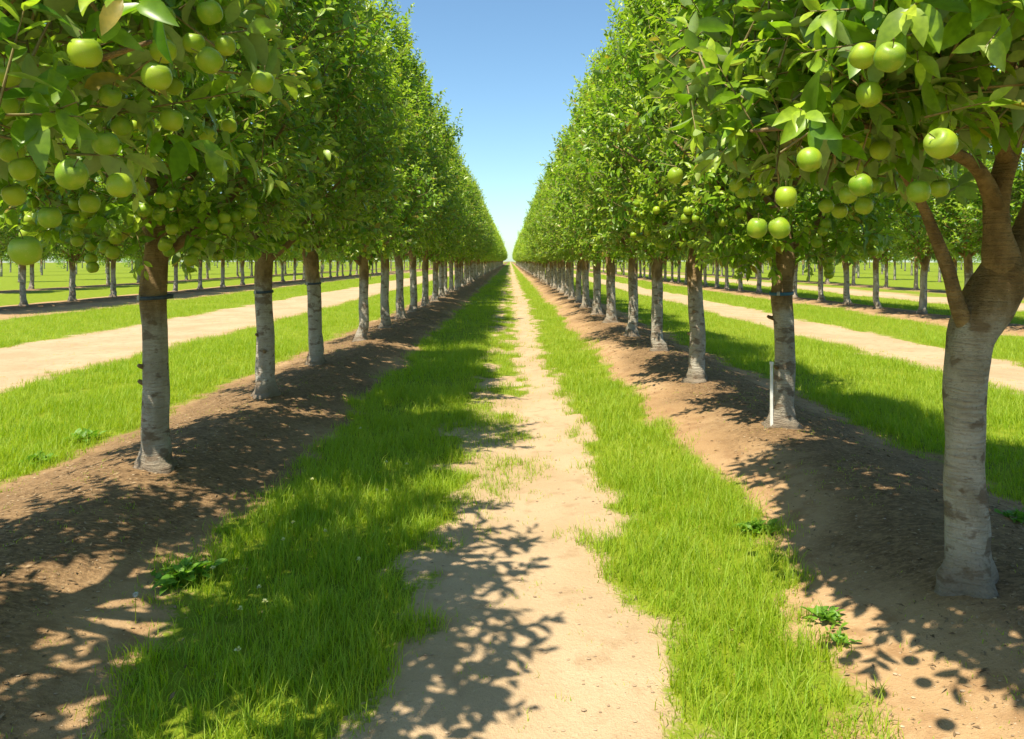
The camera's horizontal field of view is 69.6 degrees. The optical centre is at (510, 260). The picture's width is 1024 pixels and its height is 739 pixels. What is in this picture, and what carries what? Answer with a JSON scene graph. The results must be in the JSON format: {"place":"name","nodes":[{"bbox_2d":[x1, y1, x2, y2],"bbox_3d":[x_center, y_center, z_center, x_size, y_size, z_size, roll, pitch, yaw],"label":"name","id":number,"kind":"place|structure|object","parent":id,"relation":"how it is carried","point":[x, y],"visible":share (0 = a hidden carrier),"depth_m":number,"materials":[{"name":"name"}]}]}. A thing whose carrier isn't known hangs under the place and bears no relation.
{"place":"outdoors","nodes":[
{"label":"outdoors","id":0,"kind":"place"},
{"bbox_2d":[0,269,463,388],"bbox_3d":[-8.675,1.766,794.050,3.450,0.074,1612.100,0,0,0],"label":"path","id":1,"kind":"structure","parent":0,"point":[25,361],"depth_m":16.57,"materials":[{"name":"soil"}]},
{"bbox_2d":[0,261,504,346],"bbox_3d":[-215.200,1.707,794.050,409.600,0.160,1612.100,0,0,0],"label":"ground","id":2,"kind":"structure","parent":0,"point":[49,294],"depth_m":46.00,"materials":[{"name":"plant"}]},
{"bbox_2d":[0,205,10,250],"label":"apple tree","id":3,"kind":"object","parent":2,"relation":"on","point":[2,234],"visible":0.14,"depth_m":24.86,"materials":[{"name":"green plant"}]},
{"bbox_2d":[7,234,58,288],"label":"apple tree","id":4,"kind":"object","parent":2,"relation":"on","point":[31,284],"visible":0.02,"depth_m":43.03,"materials":[{"name":"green plant"}]},
{"bbox_2d":[0,191,72,305],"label":"apple tree","id":5,"kind":"object","parent":2,"relation":"on","point":[23,298],"visible":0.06,"depth_m":26.99,"materials":[{"name":"green plant"}]},
{"bbox_2d":[48,156,124,301],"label":"apple tree","id":6,"kind":"object","parent":2,"relation":"on","point":[72,260],"visible":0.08,"depth_m":30.26,"materials":[{"name":"green plant"}]},
{"bbox_2d":[81,156,143,296],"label":"apple tree","id":7,"kind":"object","parent":2,"relation":"on","point":[113,291],"visible":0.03,"depth_m":33.40,"materials":[{"name":"green plant"}]},
{"bbox_2d":[97,201,127,284],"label":"apple tree","id":8,"kind":"object","parent":2,"relation":"on","point":[108,282],"visible":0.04,"depth_m":51.31,"materials":[{"name":"green plant"}]},
{"bbox_2d":[122,245,140,282],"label":"apple tree","id":9,"kind":"object","parent":2,"relation":"on","point":[138,278],"visible":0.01,"depth_m":55.37,"materials":[{"name":"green plant"}]},
{"bbox_2d":[122,224,181,264],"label":"apple tree","id":10,"kind":"object","parent":2,"relation":"on","point":[138,256],"visible":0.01,"depth_m":36.36,"materials":[{"name":"green plant"}]},
{"bbox_2d":[169,253,184,291],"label":"apple tree","id":11,"kind":"object","parent":2,"relation":"on","point":[175,285],"visible":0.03,"depth_m":39.70,"materials":[{"name":"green plant"}]},
{"bbox_2d":[205,261,211,278],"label":"apple tree","id":12,"kind":"object","parent":2,"relation":"on","point":[207,271],"visible":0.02,"depth_m":67.74,"materials":[{"name":"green plant"}]},
{"bbox_2d":[197,179,220,288],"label":"apple tree","id":13,"kind":"object","parent":2,"relation":"on","point":[200,286],"visible":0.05,"depth_m":42.69,"materials":[{"name":"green plant"}]},
{"bbox_2d":[206,192,249,286],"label":"apple tree","id":14,"kind":"object","parent":2,"relation":"on","point":[222,260],"visible":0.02,"depth_m":45.92,"materials":[{"name":"green plant"}]},
{"bbox_2d":[227,200,256,284],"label":"apple tree","id":15,"kind":"object","parent":2,"relation":"on","point":[242,260],"visible":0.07,"depth_m":49.17,"materials":[{"name":"green plant"}]},
{"bbox_2d":[276,214,299,280],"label":"apple tree","id":16,"kind":"object","parent":2,"relation":"on","point":[285,260],"visible":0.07,"depth_m":58.24,"materials":[{"name":"green plant"}]},
{"bbox_2d":[283,248,302,280],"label":"apple tree","id":17,"kind":"object","parent":2,"relation":"on","point":[294,270],"visible":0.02,"depth_m":61.24,"materials":[{"name":"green plant"}]},
{"bbox_2d":[292,250,321,279],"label":"apple tree","id":18,"kind":"object","parent":2,"relation":"on","point":[303,278],"visible":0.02,"depth_m":64.24,"materials":[{"name":"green plant"}]},
{"bbox_2d":[319,251,336,277],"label":"apple tree","id":19,"kind":"object","parent":2,"relation":"on","point":[321,269],"visible":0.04,"depth_m":70.23,"materials":[{"name":"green plant"}]},
{"bbox_2d":[318,252,342,276],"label":"apple tree","id":20,"kind":"object","parent":2,"relation":"on","point":[330,274],"visible":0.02,"depth_m":73.39,"materials":[{"name":"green plant"}]},
{"bbox_2d":[330,252,349,276],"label":"apple tree","id":21,"kind":"object","parent":2,"relation":"on","point":[337,263],"visible":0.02,"depth_m":76.42,"materials":[{"name":"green plant"}]},
{"bbox_2d":[0,250,980,281],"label":"distant trees","id":22,"kind":"object","parent":2,"relation":"on","point":[960,263],"visible":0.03,"depth_m":129.43,"materials":[{"name":"green plant"}]},
{"bbox_2d":[0,261,508,738],"bbox_3d":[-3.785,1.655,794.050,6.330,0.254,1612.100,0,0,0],"label":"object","id":23,"kind":"structure","parent":0,"point":[71,680],"depth_m":4.37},
{"bbox_2d":[10,450,56,463],"bbox_3d":[-4.092,1.706,6.332,0.329,0.116,0.312,0,0,0],"label":"weed","id":24,"kind":"object","parent":23,"relation":"on","point":[40,455],"visible":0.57,"depth_m":6.33,"materials":[{"name":"green plant"}]},
{"bbox_2d":[65,425,105,441],"bbox_3d":[-4.149,1.682,7.138,0.319,0.170,0.389,0,0,0],"label":"weed","id":25,"kind":"object","parent":23,"relation":"on","point":[85,431],"visible":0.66,"depth_m":7.16,"materials":[{"name":"green plant"}]},
{"bbox_2d":[133,592,138,623],"bbox_3d":[-1.783,1.657,3.504,0.029,0.163,0.028,0,0,0],"label":"wildflower","id":26,"kind":"object","parent":23,"relation":"on","point":[135,594],"visible":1,"depth_m":3.50,"materials":[{"name":"green plant"}]},
{"bbox_2d":[0,0,310,264],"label":"apple tree","id":27,"kind":"object","parent":23,"relation":"on","point":[103,42],"visible":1,"depth_m":2.36,"materials":[{"name":"green plant"}]},
{"bbox_2d":[150,548,228,595],"bbox_3d":[-1.759,1.671,3.984,0.363,0.157,0.382,0,0,0],"label":"weed","id":28,"kind":"object","parent":23,"relation":"on","point":[179,570],"visible":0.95,"depth_m":3.98,"materials":[{"name":"green plant"}]},
{"bbox_2d":[0,0,390,473],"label":"apple tree","id":29,"kind":"object","parent":23,"relation":"on","point":[170,218],"visible":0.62,"depth_m":5.42,"materials":[{"name":"green plant"}]},
{"bbox_2d":[118,0,419,398],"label":"apple tree","id":30,"kind":"object","parent":23,"relation":"on","point":[356,172],"visible":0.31,"depth_m":8.40,"materials":[{"name":"green plant"}]},
{"bbox_2d":[238,0,418,365],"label":"apple tree","id":31,"kind":"object","parent":23,"relation":"on","point":[359,232],"visible":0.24,"depth_m":11.02,"materials":[{"name":"green plant"}]},
{"bbox_2d":[319,1,451,341],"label":"apple tree","id":32,"kind":"object","parent":23,"relation":"on","point":[364,269],"visible":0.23,"depth_m":14.49,"materials":[{"name":"green plant"}]},
{"bbox_2d":[337,0,454,328],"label":"apple tree","id":33,"kind":"object","parent":23,"relation":"on","point":[385,322],"visible":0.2,"depth_m":16.98,"materials":[{"name":"green plant"}]},
{"bbox_2d":[387,3,471,319],"bbox_3d":[-3.089,-2.655,19.595,4.174,8.677,3.771,0,0,0],"label":"apple tree","id":34,"kind":"object","parent":23,"relation":"on","point":[400,312],"visible":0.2,"depth_m":19.72,"materials":[{"name":"green plant"}]},
{"bbox_2d":[400,53,479,312],"bbox_3d":[-3.007,-2.394,22.476,4.152,8.127,3.546,0,0,0],"label":"apple tree","id":35,"kind":"object","parent":23,"relation":"on","point":[413,307],"visible":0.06,"depth_m":22.46,"materials":[{"name":"green plant"}]},
{"bbox_2d":[401,138,480,306],"bbox_3d":[-2.861,-1.980,25.480,3.798,7.307,3.255,0,0,0],"label":"apple tree","id":36,"kind":"object","parent":23,"relation":"on","point":[425,282],"visible":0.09,"depth_m":25.33,"materials":[{"name":"green plant"}]},
{"bbox_2d":[421,122,475,301],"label":"apple tree","id":37,"kind":"object","parent":23,"relation":"on","point":[435,295],"visible":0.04,"depth_m":28.21,"materials":[{"name":"green plant"}]},
{"bbox_2d":[431,113,490,296],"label":"apple tree","id":38,"kind":"object","parent":23,"relation":"on","point":[441,292],"visible":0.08,"depth_m":31.01,"materials":[{"name":"green plant"}]},
{"bbox_2d":[444,124,489,294],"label":"apple tree","id":39,"kind":"object","parent":23,"relation":"on","point":[446,291],"visible":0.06,"depth_m":33.92,"materials":[{"name":"green plant"}]},
{"bbox_2d":[449,130,486,291],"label":"apple tree","id":40,"kind":"object","parent":23,"relation":"on","point":[451,286],"visible":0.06,"depth_m":36.70,"materials":[{"name":"green plant"}]},
{"bbox_2d":[448,200,488,287],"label":"apple tree","id":41,"kind":"object","parent":23,"relation":"on","point":[459,266],"visible":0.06,"depth_m":42.16,"materials":[{"name":"green plant"}]},
{"bbox_2d":[453,157,493,289],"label":"apple tree","id":42,"kind":"object","parent":23,"relation":"on","point":[456,278],"visible":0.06,"depth_m":39.50,"materials":[{"name":"green plant"}]},
{"bbox_2d":[461,222,489,286],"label":"apple tree","id":43,"kind":"object","parent":23,"relation":"on","point":[462,277],"visible":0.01,"depth_m":44.74,"materials":[{"name":"green plant"}]},
{"bbox_2d":[469,183,488,281],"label":"apple tree","id":44,"kind":"object","parent":23,"relation":"on","point":[470,275],"visible":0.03,"depth_m":52.96,"materials":[{"name":"green plant"}]},
{"bbox_2d":[464,179,495,284],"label":"apple tree","id":45,"kind":"object","parent":23,"relation":"on","point":[465,269],"visible":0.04,"depth_m":47.44,"materials":[{"name":"green plant"}]},
{"bbox_2d":[464,164,495,283],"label":"apple tree","id":46,"kind":"object","parent":23,"relation":"on","point":[468,281],"visible":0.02,"depth_m":50.27,"materials":[{"name":"green plant"}]},
{"bbox_2d":[471,174,493,280],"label":"apple tree","id":47,"kind":"object","parent":23,"relation":"on","point":[485,252],"visible":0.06,"depth_m":55.65,"materials":[{"name":"green plant"}]},
{"bbox_2d":[472,178,493,279],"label":"apple tree","id":48,"kind":"object","parent":23,"relation":"on","point":[486,248],"depth_m":58.50,"materials":[{"name":"green plant"}]},
{"bbox_2d":[475,188,496,278],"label":"apple tree","id":49,"kind":"object","parent":23,"relation":"on","point":[490,234],"visible":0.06,"depth_m":61.21,"materials":[{"name":"green plant"}]},
{"bbox_2d":[476,185,498,277],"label":"apple tree","id":50,"kind":"object","parent":23,"relation":"on","point":[483,257],"visible":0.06,"depth_m":64.03,"materials":[{"name":"green plant"}]},
{"bbox_2d":[478,228,496,277],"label":"apple tree","id":51,"kind":"object","parent":23,"relation":"on","point":[486,258],"visible":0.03,"depth_m":66.75,"materials":[{"name":"green plant"}]},
{"bbox_2d":[486,223,501,272],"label":"apple tree","id":52,"kind":"object","parent":23,"relation":"on","point":[494,255],"visible":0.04,"depth_m":91.00,"materials":[{"name":"green plant"}]},
{"bbox_2d":[0,275,1023,738],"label":"grass","id":53,"kind":"structure","parent":23,"relation":"on","point":[32,397],"depth_m":5.38,"materials":[{"name":"plant"}]},
{"bbox_2d":[0,325,1023,736],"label":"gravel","id":54,"kind":"structure","parent":0,"point":[530,543],"depth_m":4.15,"materials":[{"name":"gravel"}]},
{"bbox_2d":[2,0,1023,262],"label":"sky","id":55,"kind":"structure","parent":0,"point":[510,65],"materials":[{"name":"blue"}]},
{"bbox_2d":[342,262,720,738],"bbox_3d":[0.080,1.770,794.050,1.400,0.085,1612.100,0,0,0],"label":"path","id":56,"kind":"structure","parent":0,"point":[567,568],"depth_m":3.69,"materials":[{"name":"soil"}]},
{"bbox_2d":[511,261,1023,738],"bbox_3d":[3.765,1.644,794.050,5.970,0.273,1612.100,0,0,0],"label":"ground","id":57,"kind":"structure","parent":0,"point":[922,681],"depth_m":4.38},
{"bbox_2d":[0,306,1023,738],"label":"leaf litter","id":58,"kind":"object","parent":57,"relation":"on","point":[412,570],"visible":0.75,"depth_m":5.12,"materials":[{"name":"plant"}]},
{"bbox_2d":[518,221,532,274],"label":"apple tree","id":59,"kind":"object","parent":57,"relation":"on","point":[525,253],"visible":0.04,"depth_m":81.11,"materials":[{"name":"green plant"}]},
{"bbox_2d":[521,233,537,277],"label":"apple tree","id":60,"kind":"object","parent":57,"relation":"on","point":[526,257],"visible":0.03,"depth_m":66.77,"materials":[{"name":"green plant"}]},
{"bbox_2d":[521,174,543,281],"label":"apple tree","id":61,"kind":"object","parent":57,"relation":"on","point":[524,234],"visible":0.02,"depth_m":55.40,"materials":[{"name":"green plant"}]},
{"bbox_2d":[523,231,547,283],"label":"apple tree","id":62,"kind":"object","parent":57,"relation":"on","point":[533,252],"visible":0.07,"depth_m":49.77,"materials":[{"name":"green plant"}]},
{"bbox_2d":[522,169,549,284],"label":"apple tree","id":63,"kind":"object","parent":57,"relation":"on","point":[532,248],"visible":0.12,"depth_m":46.91,"materials":[{"name":"green plant"}]},
{"bbox_2d":[526,224,545,282],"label":"apple tree","id":64,"kind":"object","parent":57,"relation":"on","point":[543,265],"visible":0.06,"depth_m":52.68,"materials":[{"name":"green plant"}]},
{"bbox_2d":[526,155,556,288],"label":"apple tree","id":65,"kind":"object","parent":57,"relation":"on","point":[554,274],"visible":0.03,"depth_m":41.12,"materials":[{"name":"green plant"}]},
{"bbox_2d":[526,156,566,292],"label":"apple tree","id":66,"kind":"object","parent":57,"relation":"on","point":[533,223],"visible":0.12,"depth_m":35.15,"materials":[{"name":"green plant"}]},
{"bbox_2d":[532,176,560,290],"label":"apple tree","id":67,"kind":"object","parent":57,"relation":"on","point":[558,287],"visible":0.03,"depth_m":38.13,"materials":[{"name":"green plant"}]},
{"bbox_2d":[533,235,565,286],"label":"apple tree","id":68,"kind":"object","parent":57,"relation":"on","point":[551,269],"visible":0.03,"depth_m":44.00,"materials":[{"name":"green plant"}]},
{"bbox_2d":[531,122,575,298],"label":"apple tree","id":69,"kind":"object","parent":57,"relation":"on","point":[571,295],"visible":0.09,"depth_m":29.41,"materials":[{"name":"green plant"}]},
{"bbox_2d":[537,133,575,295],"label":"apple tree","id":70,"kind":"object","parent":57,"relation":"on","point":[566,291],"visible":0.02,"depth_m":32.27,"materials":[{"name":"green plant"}]},
{"bbox_2d":[539,121,588,302],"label":"apple tree","id":71,"kind":"object","parent":57,"relation":"on","point":[578,299],"visible":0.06,"depth_m":26.73,"materials":[{"name":"green plant"}]},
{"bbox_2d":[533,51,617,314],"bbox_3d":[2.407,-2.218,21.122,3.708,7.744,2.834,0,0,14],"label":"apple tree","id":72,"kind":"object","parent":57,"relation":"on","point":[596,308],"visible":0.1,"depth_m":21.04,"materials":[{"name":"green plant"}]},
{"bbox_2d":[541,96,615,307],"bbox_3d":[2.427,-2.058,23.944,2.843,7.381,3.722,0,0,0],"label":"apple tree","id":73,"kind":"object","parent":57,"relation":"on","point":[585,287],"visible":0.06,"depth_m":23.87,"materials":[{"name":"green plant"}]},
{"bbox_2d":[546,50,649,322],"bbox_3d":[2.382,-1.843,18.449,2.915,6.959,3.383,0,0,0],"label":"apple tree","id":74,"kind":"object","parent":57,"relation":"on","point":[595,254],"visible":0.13,"depth_m":18.29,"materials":[{"name":"green plant"}]},
{"bbox_2d":[532,0,704,336],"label":"apple tree","id":75,"kind":"object","parent":57,"relation":"on","point":[631,330],"visible":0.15,"depth_m":14.92,"materials":[{"name":"green plant"}]},
{"bbox_2d":[559,0,734,350],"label":"apple tree","id":76,"kind":"object","parent":57,"relation":"on","point":[658,342],"visible":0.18,"depth_m":12.52,"materials":[{"name":"green plant"}]},
{"bbox_2d":[567,0,788,383],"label":"apple tree","id":77,"kind":"object","parent":57,"relation":"on","point":[633,53],"visible":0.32,"depth_m":9.33,"materials":[{"name":"green plant"}]},
{"bbox_2d":[733,517,777,535],"bbox_3d":[1.582,1.685,4.728,0.296,0.126,0.273,0,0,0],"label":"weed","id":78,"kind":"object","parent":57,"relation":"on","point":[757,527],"visible":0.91,"depth_m":4.70,"materials":[{"name":"green plant"}]},
{"bbox_2d":[770,362,773,425],"bbox_3d":[2.398,1.250,6.750,0.030,0.644,0.024,0,0,0],"label":"tree stake","id":79,"kind":"object","parent":57,"relation":"on","point":[771,393],"visible":0.83,"depth_m":6.74,"materials":[{"name":"white plastic"}]},
{"bbox_2d":[596,0,955,429],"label":"apple tree","id":80,"kind":"object","parent":57,"relation":"on","point":[785,258],"visible":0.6,"depth_m":6.67,"materials":[{"name":"green plant"}]},
{"bbox_2d":[800,600,847,627],"bbox_3d":[1.512,1.702,3.547,0.226,0.097,0.177,0,0,25],"label":"weed","id":81,"kind":"object","parent":57,"relation":"on","point":[832,614],"visible":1,"depth_m":3.56,"materials":[{"name":"green plant"}]},
{"bbox_2d":[638,0,1023,598],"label":"apple tree","id":82,"kind":"object","parent":57,"relation":"on","point":[815,92],"visible":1,"depth_m":3.02,"materials":[{"name":"green plant"}]},
{"bbox_2d":[825,624,861,643],"bbox_3d":[1.504,1.723,3.372,0.114,0.072,0.170,0,0,-30],"label":"weed","id":83,"kind":"object","parent":57,"relation":"on","point":[840,634],"visible":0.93,"depth_m":3.36,"materials":[{"name":"green plant"}]},
{"bbox_2d":[994,506,1023,522],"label":"weed","id":84,"kind":"object","parent":57,"relation":"on","point":[1018,514],"visible":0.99,"depth_m":4.65,"materials":[{"name":"green plant"}]},
{"bbox_2d":[514,261,1023,363],"bbox_3d":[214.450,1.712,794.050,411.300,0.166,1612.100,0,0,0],"label":"ground","id":85,"kind":"structure","parent":0,"point":[901,286],"depth_m":40.35,"materials":[{"name":"plant"}]},
{"bbox_2d":[638,255,641,276],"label":"apple tree","id":86,"kind":"object","parent":85,"relation":"on","point":[640,268],"visible":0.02,"depth_m":72.53,"materials":[{"name":"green plant"}]},
{"bbox_2d":[638,254,651,278],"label":"apple tree","id":87,"kind":"object","parent":85,"relation":"on","point":[649,277],"visible":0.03,"depth_m":67.58,"materials":[{"name":"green plant"}]},
{"bbox_2d":[645,254,668,280],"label":"apple tree","id":88,"kind":"object","parent":85,"relation":"on","point":[665,275],"visible":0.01,"depth_m":60.24,"materials":[{"name":"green plant"}]},
{"bbox_2d":[664,256,673,281],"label":"apple tree","id":89,"kind":"object","parent":85,"relation":"on","point":[672,264],"visible":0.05,"depth_m":57.83,"materials":[{"name":"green plant"}]},
{"bbox_2d":[668,258,682,282],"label":"apple tree","id":90,"kind":"object","parent":85,"relation":"on","point":[678,276],"visible":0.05,"depth_m":55.47,"materials":[{"name":"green plant"}]},
{"bbox_2d":[684,254,711,285],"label":"apple tree","id":91,"kind":"object","parent":85,"relation":"on","point":[705,277],"visible":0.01,"depth_m":48.27,"materials":[{"name":"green plant"}]},
{"bbox_2d":[704,225,719,286],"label":"apple tree","id":92,"kind":"object","parent":85,"relation":"on","point":[716,274],"visible":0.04,"depth_m":45.71,"materials":[{"name":"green plant"}]},
{"bbox_2d":[714,255,729,288],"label":"apple tree","id":93,"kind":"object","parent":85,"relation":"on","point":[726,279],"visible":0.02,"depth_m":43.13,"materials":[{"name":"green plant"}]},
{"bbox_2d":[737,173,747,290],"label":"apple tree","id":94,"kind":"object","parent":85,"relation":"on","point":[740,285],"visible":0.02,"depth_m":40.48,"materials":[{"name":"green plant"}]},
{"bbox_2d":[723,249,767,292],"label":"apple tree","id":95,"kind":"object","parent":85,"relation":"on","point":[759,281],"visible":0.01,"depth_m":38.02,"materials":[{"name":"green plant"}]},
{"bbox_2d":[775,197,813,297],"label":"apple tree","id":96,"kind":"object","parent":85,"relation":"on","point":[795,295],"depth_m":32.99,"materials":[{"name":"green plant"}]},
{"bbox_2d":[788,177,829,300],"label":"apple tree","id":97,"kind":"object","parent":85,"relation":"on","point":[821,297],"visible":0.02,"depth_m":30.31,"materials":[{"name":"green plant"}]},
{"bbox_2d":[801,186,868,303],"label":"apple tree","id":98,"kind":"object","parent":85,"relation":"on","point":[846,296],"visible":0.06,"depth_m":27.87,"materials":[{"name":"green plant"}]},
{"bbox_2d":[828,246,864,285],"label":"apple tree","id":99,"kind":"object","parent":85,"relation":"on","point":[853,283],"visible":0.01,"depth_m":50.27,"materials":[{"name":"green plant"}]},
{"bbox_2d":[829,185,922,308],"bbox_3d":[12.915,-2.197,25.556,4.077,7.922,3.999,0,0,0],"label":"apple tree","id":100,"kind":"object","parent":85,"relation":"on","point":[876,301],"visible":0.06,"depth_m":25.48,"materials":[{"name":"green plant"}]},
{"bbox_2d":[862,242,906,287],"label":"apple tree","id":101,"kind":"object","parent":85,"relation":"on","point":[886,272],"visible":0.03,"depth_m":46.08,"materials":[{"name":"green plant"}]},
{"bbox_2d":[890,232,930,289],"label":"apple tree","id":102,"kind":"object","parent":85,"relation":"on","point":[916,287],"visible":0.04,"depth_m":42.43,"materials":[{"name":"green plant"}]},
{"bbox_2d":[865,167,981,313],"bbox_3d":[12.739,-2.221,22.959,3.827,7.986,4.085,0,0,0],"label":"apple tree","id":103,"kind":"object","parent":85,"relation":"on","point":[921,243],"visible":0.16,"depth_m":22.82,"materials":[{"name":"green plant"}]},
{"bbox_2d":[921,173,980,270],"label":"apple tree","id":104,"kind":"object","parent":85,"relation":"on","point":[956,260],"visible":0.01,"depth_m":38.72,"materials":[{"name":"green plant"}]},
{"bbox_2d":[912,83,1023,285],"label":"apple tree","id":105,"kind":"object","parent":85,"relation":"on","point":[946,226],"visible":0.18,"depth_m":20.30,"materials":[{"name":"green plant"}]},
{"bbox_2d":[945,67,1023,327],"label":"apple tree","id":106,"kind":"object","parent":85,"relation":"on","point":[988,164],"visible":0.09,"depth_m":18.43,"materials":[{"name":"green plant"}]},
{"bbox_2d":[574,274,1023,393],"bbox_3d":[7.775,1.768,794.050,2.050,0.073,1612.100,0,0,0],"label":"path","id":107,"kind":"structure","parent":0,"point":[1006,370],"depth_m":16.38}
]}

